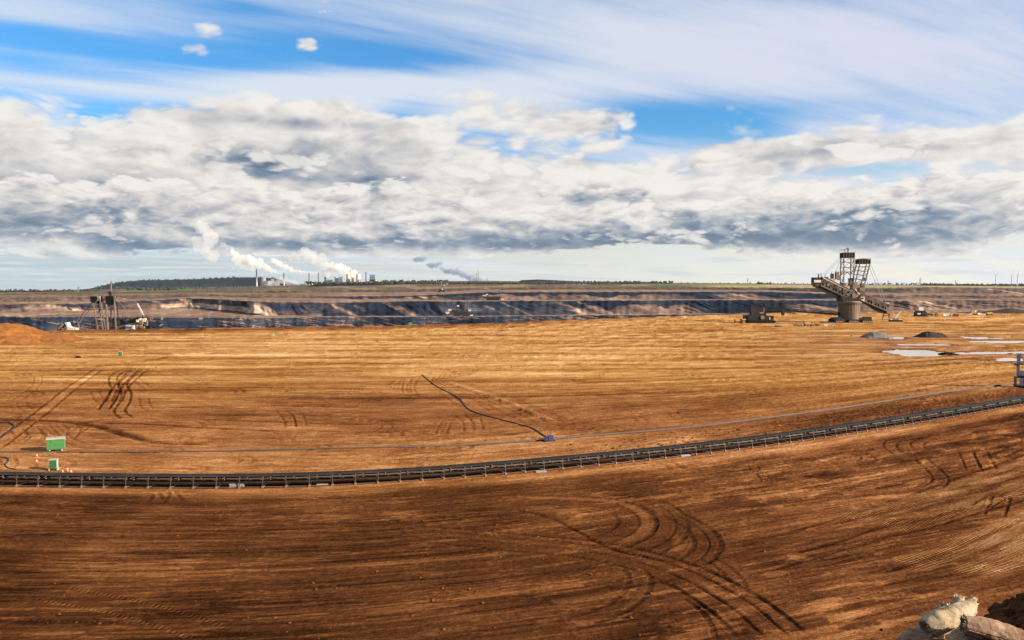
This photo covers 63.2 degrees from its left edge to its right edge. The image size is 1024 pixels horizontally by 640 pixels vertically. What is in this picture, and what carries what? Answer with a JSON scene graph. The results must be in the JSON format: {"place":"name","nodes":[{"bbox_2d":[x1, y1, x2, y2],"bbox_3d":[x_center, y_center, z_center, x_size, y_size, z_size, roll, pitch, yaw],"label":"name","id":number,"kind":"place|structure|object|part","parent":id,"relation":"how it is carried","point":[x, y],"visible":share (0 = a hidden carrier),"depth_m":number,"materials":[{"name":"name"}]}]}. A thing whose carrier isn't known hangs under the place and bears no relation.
{"place":"outdoors","nodes":[
{"label":"outdoors","id":0,"kind":"place"},
{"bbox_2d":[1,291,58,291],"bbox_3d":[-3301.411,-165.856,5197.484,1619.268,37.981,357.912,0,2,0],"label":"hill","id":1,"kind":"structure","parent":0,"point":[31,291],"depth_m":5155.63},
{"bbox_2d":[82,277,296,289],"bbox_3d":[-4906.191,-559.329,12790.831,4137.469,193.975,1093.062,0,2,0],"label":"hill","id":2,"kind":"structure","parent":0,"point":[234,282],"depth_m":12506.09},
{"bbox_2d":[306,282,542,286],"bbox_3d":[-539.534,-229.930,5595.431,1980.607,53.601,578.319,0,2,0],"label":"hill","id":3,"kind":"structure","parent":0,"point":[329,284],"depth_m":5483.45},
{"bbox_2d":[0,312,1023,639],"bbox_3d":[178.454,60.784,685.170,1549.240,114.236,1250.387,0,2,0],"label":"ground","id":4,"kind":"structure","parent":0,"point":[936,502],"depth_m":133.74,"materials":[{"name":"soil"}]},
{"bbox_2d":[0,422,14,438],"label":"hose","id":5,"kind":"object","parent":4,"relation":"on","point":[9,431],"visible":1,"depth_m":186.75,"materials":[{"name":"black rubber"}]},
{"bbox_2d":[0,456,16,469],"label":"hose","id":6,"kind":"object","parent":4,"relation":"on","point":[7,462],"visible":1,"depth_m":149.90,"materials":[{"name":"black rubber"}]},
{"bbox_2d":[0,323,48,344],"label":"sand heap","id":7,"kind":"object","parent":4,"relation":"on","point":[15,334],"visible":0.74,"depth_m":475.42,"materials":[{"name":"orange sand"}]},
{"bbox_2d":[48,458,58,470],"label":"switch cabinet","id":8,"kind":"object","parent":4,"relation":"on","point":[53,463],"visible":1,"depth_m":145.12,"materials":[{"name":"metal"}]},
{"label":"door","id":9,"kind":"part","parent":8,"relation":"part of","materials":[{"name":"green paint"}]},
{"bbox_2d":[46,436,65,450],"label":"equipment shed","id":10,"kind":"structure","parent":4,"relation":"on","point":[56,442],"depth_m":161.47,"materials":[{"name":"green paint"}]},
{"bbox_2d":[49,440,55,449],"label":"door","id":11,"kind":"structure","parent":10,"relation":"in","point":[52,442],"depth_m":161.13,"materials":[{"name":"green paint"}]},
{"bbox_2d":[39,333,93,342],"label":"sand heap","id":12,"kind":"object","parent":4,"relation":"on","point":[51,338],"visible":0.6,"depth_m":487.76,"materials":[{"name":"orange sand"}]},
{"bbox_2d":[57,281,147,329],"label":"bucket wheel excavator","id":13,"kind":"object","parent":4,"relation":"on","point":[133,323],"visible":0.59,"depth_m":646.14,"materials":[{"name":"metal"}]},
{"bbox_2d":[229,483,244,486],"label":"slab stack","id":14,"kind":"object","parent":4,"relation":"on","point":[236,484],"visible":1,"depth_m":132.62,"materials":[{"name":"white concrete"}]},
{"bbox_2d":[423,375,547,437],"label":"hose","id":15,"kind":"object","parent":4,"relation":"on","point":[487,415],"visible":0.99,"depth_m":205.97,"materials":[{"name":"black rubber"}]},
{"bbox_2d":[0,382,1018,452],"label":"pipeline","id":16,"kind":"object","parent":4,"relation":"on","point":[530,440],"visible":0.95,"depth_m":172.39,"materials":[{"name":"grey metal"}]},
{"bbox_2d":[0,395,1023,488],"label":"belt conveyor","id":17,"kind":"object","parent":4,"relation":"on","point":[155,479],"visible":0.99,"depth_m":141.10,"materials":[{"name":"metal"}]},
{"bbox_2d":[9,326,1023,638],"bbox_3d":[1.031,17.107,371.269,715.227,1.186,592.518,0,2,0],"label":"clods","id":18,"kind":"object","parent":4,"relation":"on","point":[605,450],"visible":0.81,"depth_m":162.80,"materials":[{"name":"brown soil"}]},
{"bbox_2d":[539,432,555,441],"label":"pump","id":19,"kind":"object","parent":4,"relation":"on","point":[550,438],"visible":1,"depth_m":172.34,"materials":[{"name":"metal"}]},
{"bbox_2d":[734,319,742,322],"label":"dump truck","id":20,"kind":"object","parent":4,"relation":"on","point":[738,320],"visible":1,"depth_m":735.42,"materials":[{"name":"yellow paint"}]},
{"bbox_2d":[743,301,795,322],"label":"feeder wagon","id":21,"kind":"object","parent":4,"relation":"on","point":[757,315],"visible":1,"depth_m":734.08,"materials":[{"name":"grey metal"}]},
{"bbox_2d":[803,322,813,325],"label":"dump truck","id":22,"kind":"object","parent":4,"relation":"on","point":[808,323],"visible":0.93,"depth_m":672.37,"materials":[{"name":"yellow paint"}]},
{"bbox_2d":[778,248,891,322],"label":"spreader","id":23,"kind":"object","parent":4,"relation":"on","point":[849,304],"visible":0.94,"depth_m":745.52,"materials":[{"name":"metal"}]},
{"bbox_2d":[860,332,891,337],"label":"earth heap","id":24,"kind":"object","parent":4,"relation":"on","point":[875,335],"visible":0.94,"depth_m":519.94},
{"bbox_2d":[888,311,902,321],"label":"tracked crane","id":25,"kind":"object","parent":4,"relation":"on","point":[895,319],"visible":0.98,"depth_m":762.36,"materials":[{"name":"beige metal"}]},
{"bbox_2d":[913,307,926,315],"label":"drill rig","id":26,"kind":"object","parent":4,"relation":"on","point":[921,311],"visible":0.94,"depth_m":902.50,"materials":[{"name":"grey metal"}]},
{"bbox_2d":[882,349,958,355],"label":"puddle","id":27,"kind":"object","parent":4,"relation":"on","point":[915,352],"visible":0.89,"depth_m":400.25,"materials":[{"name":"beige liquid"}]},
{"bbox_2d":[897,344,947,345],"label":"puddle","id":28,"kind":"object","parent":4,"relation":"on","point":[924,344],"visible":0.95,"depth_m":462.60,"materials":[{"name":"beige liquid"}]},
{"bbox_2d":[912,331,948,337],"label":"earth heap","id":29,"kind":"object","parent":4,"relation":"on","point":[928,334],"visible":0.94,"depth_m":522.90,"materials":[{"name":"grey soil"}]},
{"bbox_2d":[925,313,937,315],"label":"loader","id":30,"kind":"object","parent":4,"relation":"on","point":[930,314],"visible":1,"depth_m":893.90,"materials":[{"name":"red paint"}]},
{"bbox_2d":[937,351,1023,354],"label":"puddle","id":31,"kind":"object","parent":4,"relation":"on","point":[957,353],"visible":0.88,"depth_m":406.33,"materials":[{"name":"beige liquid"}]},
{"bbox_2d":[961,336,1003,338],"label":"puddle","id":32,"kind":"object","parent":4,"relation":"on","point":[981,337],"visible":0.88,"depth_m":516.20,"materials":[{"name":"beige liquid"}]},
{"bbox_2d":[959,308,1023,313],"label":"earth heap","id":33,"kind":"object","parent":4,"relation":"on","point":[1010,311],"visible":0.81,"depth_m":1000.48,"materials":[{"name":"brown soil"}]},
{"bbox_2d":[969,341,1023,342],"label":"puddle","id":34,"kind":"object","parent":4,"relation":"on","point":[999,341],"visible":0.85,"depth_m":487.93,"materials":[{"name":"beige liquid"}]},
{"bbox_2d":[991,358,1022,360],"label":"puddle","id":35,"kind":"object","parent":4,"relation":"on","point":[1008,359],"visible":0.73,"depth_m":367.25,"materials":[{"name":"beige liquid"}]},
{"bbox_2d":[1013,353,1023,386],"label":"drive tower","id":36,"kind":"structure","parent":4,"relation":"on","point":[1019,373],"depth_m":264.35,"materials":[{"name":"grey metal"}]},
{"bbox_2d":[0,281,1023,330],"bbox_3d":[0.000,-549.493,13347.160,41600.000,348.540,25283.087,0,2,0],"label":"terrain","id":37,"kind":"structure","parent":0,"point":[300,305],"depth_m":2062.91,"materials":[{"name":"soil"}]},
{"bbox_2d":[261,277,265,285],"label":"cooling tower","id":38,"kind":"structure","parent":37,"relation":"on","point":[263,279],"depth_m":11078.48,"materials":[{"name":"concrete"}]},
{"bbox_2d":[264,281,269,285],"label":"boiler house","id":39,"kind":"structure","parent":37,"relation":"on","point":[266,283],"depth_m":11019.75,"materials":[{"name":"white metal"}]},
{"bbox_2d":[274,279,279,285],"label":"boiler house","id":40,"kind":"structure","parent":37,"relation":"on","point":[276,282],"depth_m":11019.48,"materials":[{"name":"white metal"}]},
{"bbox_2d":[346,274,349,281],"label":"cooling tower","id":41,"kind":"structure","parent":37,"relation":"on","point":[347,277],"depth_m":11084.15,"materials":[{"name":"concrete"}]},
{"bbox_2d":[370,275,375,281],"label":"boiler house","id":42,"kind":"structure","parent":37,"relation":"on","point":[372,276],"depth_m":11016.31,"materials":[{"name":"white metal"}]},
{"bbox_2d":[436,280,447,291],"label":"bucket wheel excavator","id":43,"kind":"object","parent":37,"relation":"on","point":[441,289],"visible":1,"depth_m":2475.35,"materials":[{"name":"metal"}]},
{"bbox_2d":[445,299,480,315],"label":"bucket wheel excavator","id":44,"kind":"object","parent":37,"relation":"on","point":[459,313],"visible":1,"depth_m":1781.83,"materials":[{"name":"metal"}]},
{"bbox_2d":[480,289,502,299],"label":"belt wagon","id":45,"kind":"object","parent":37,"relation":"on","point":[486,297],"visible":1,"depth_m":2056.25,"materials":[{"name":"metal"}]},
{"bbox_2d":[0,276,1023,291],"bbox_3d":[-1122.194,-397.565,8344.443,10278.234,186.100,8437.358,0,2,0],"label":"woods","id":46,"kind":"object","parent":37,"relation":"on","point":[402,281],"visible":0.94,"depth_m":5175.83,"materials":[{"name":"green plant"}]},
{"bbox_2d":[0,0,1023,290],"label":"sky","id":47,"kind":"structure","parent":0,"point":[677,141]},
{"bbox_2d":[518,279,671,283],"bbox_3d":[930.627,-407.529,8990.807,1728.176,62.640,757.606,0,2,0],"label":"hill","id":48,"kind":"structure","parent":0,"point":[574,281],"depth_m":8858.49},
{"bbox_2d":[916,283,1021,285],"bbox_3d":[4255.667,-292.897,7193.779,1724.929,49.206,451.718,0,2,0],"label":"hill","id":49,"kind":"structure","parent":0,"point":[961,285],"depth_m":7120.26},
{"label":"embankment","id":50,"kind":"structure","parent":0,"visible":0},
{"bbox_2d":[896,628,944,639],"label":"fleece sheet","id":51,"kind":"object","parent":50,"relation":"on","point":[910,634],"visible":0.77,"depth_m":8.81,"materials":[{"name":"grey fabric"}]},
{"bbox_2d":[916,597,978,637],"bbox_3d":[4.659,3.144,8.776,0.813,0.335,0.269,-1,2,-18],"label":"rock","id":52,"kind":"object","parent":51,"relation":"on","point":[941,621],"visible":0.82,"depth_m":8.68,"materials":[{"name":"beige stone"}]},
{"bbox_2d":[951,593,965,603],"bbox_3d":[4.938,3.163,9.220,0.229,0.258,0.130,-2,3,-44],"label":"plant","id":53,"kind":"object","parent":52,"relation":"on","point":[955,598],"visible":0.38,"depth_m":9.21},
{"bbox_2d":[915,611,926,630],"bbox_3d":[4.487,3.343,9.050,0.286,0.334,0.157,0,2,-12],"label":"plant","id":54,"kind":"object","parent":50,"relation":"on","point":[917,628],"visible":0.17,"depth_m":9.05,"materials":[{"name":"grey"}]},
{"bbox_2d":[935,602,951,608],"bbox_3d":[4.838,3.214,9.279,0.230,0.133,0.456,1,3,28],"label":"fleece sheet","id":55,"kind":"object","parent":50,"relation":"on","point":[941,604],"visible":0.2,"depth_m":9.39,"materials":[{"name":"grey fabric"}]},
{"bbox_2d":[955,614,1023,639],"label":"rock","id":56,"kind":"object","parent":50,"relation":"on","point":[980,628],"visible":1,"depth_m":8.25,"materials":[{"name":"stone"}]},
{"bbox_2d":[945,625,970,639],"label":"fleece sheet","id":57,"kind":"object","parent":56,"relation":"hanging from","point":[955,634],"visible":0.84,"depth_m":8.48,"materials":[{"name":"grey fabric"}]},
{"bbox_2d":[956,592,1023,639],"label":"clods","id":58,"kind":"object","parent":50,"relation":"on","point":[1005,610],"visible":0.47,"depth_m":9.56,"materials":[{"name":"brown soil"}]}
]}

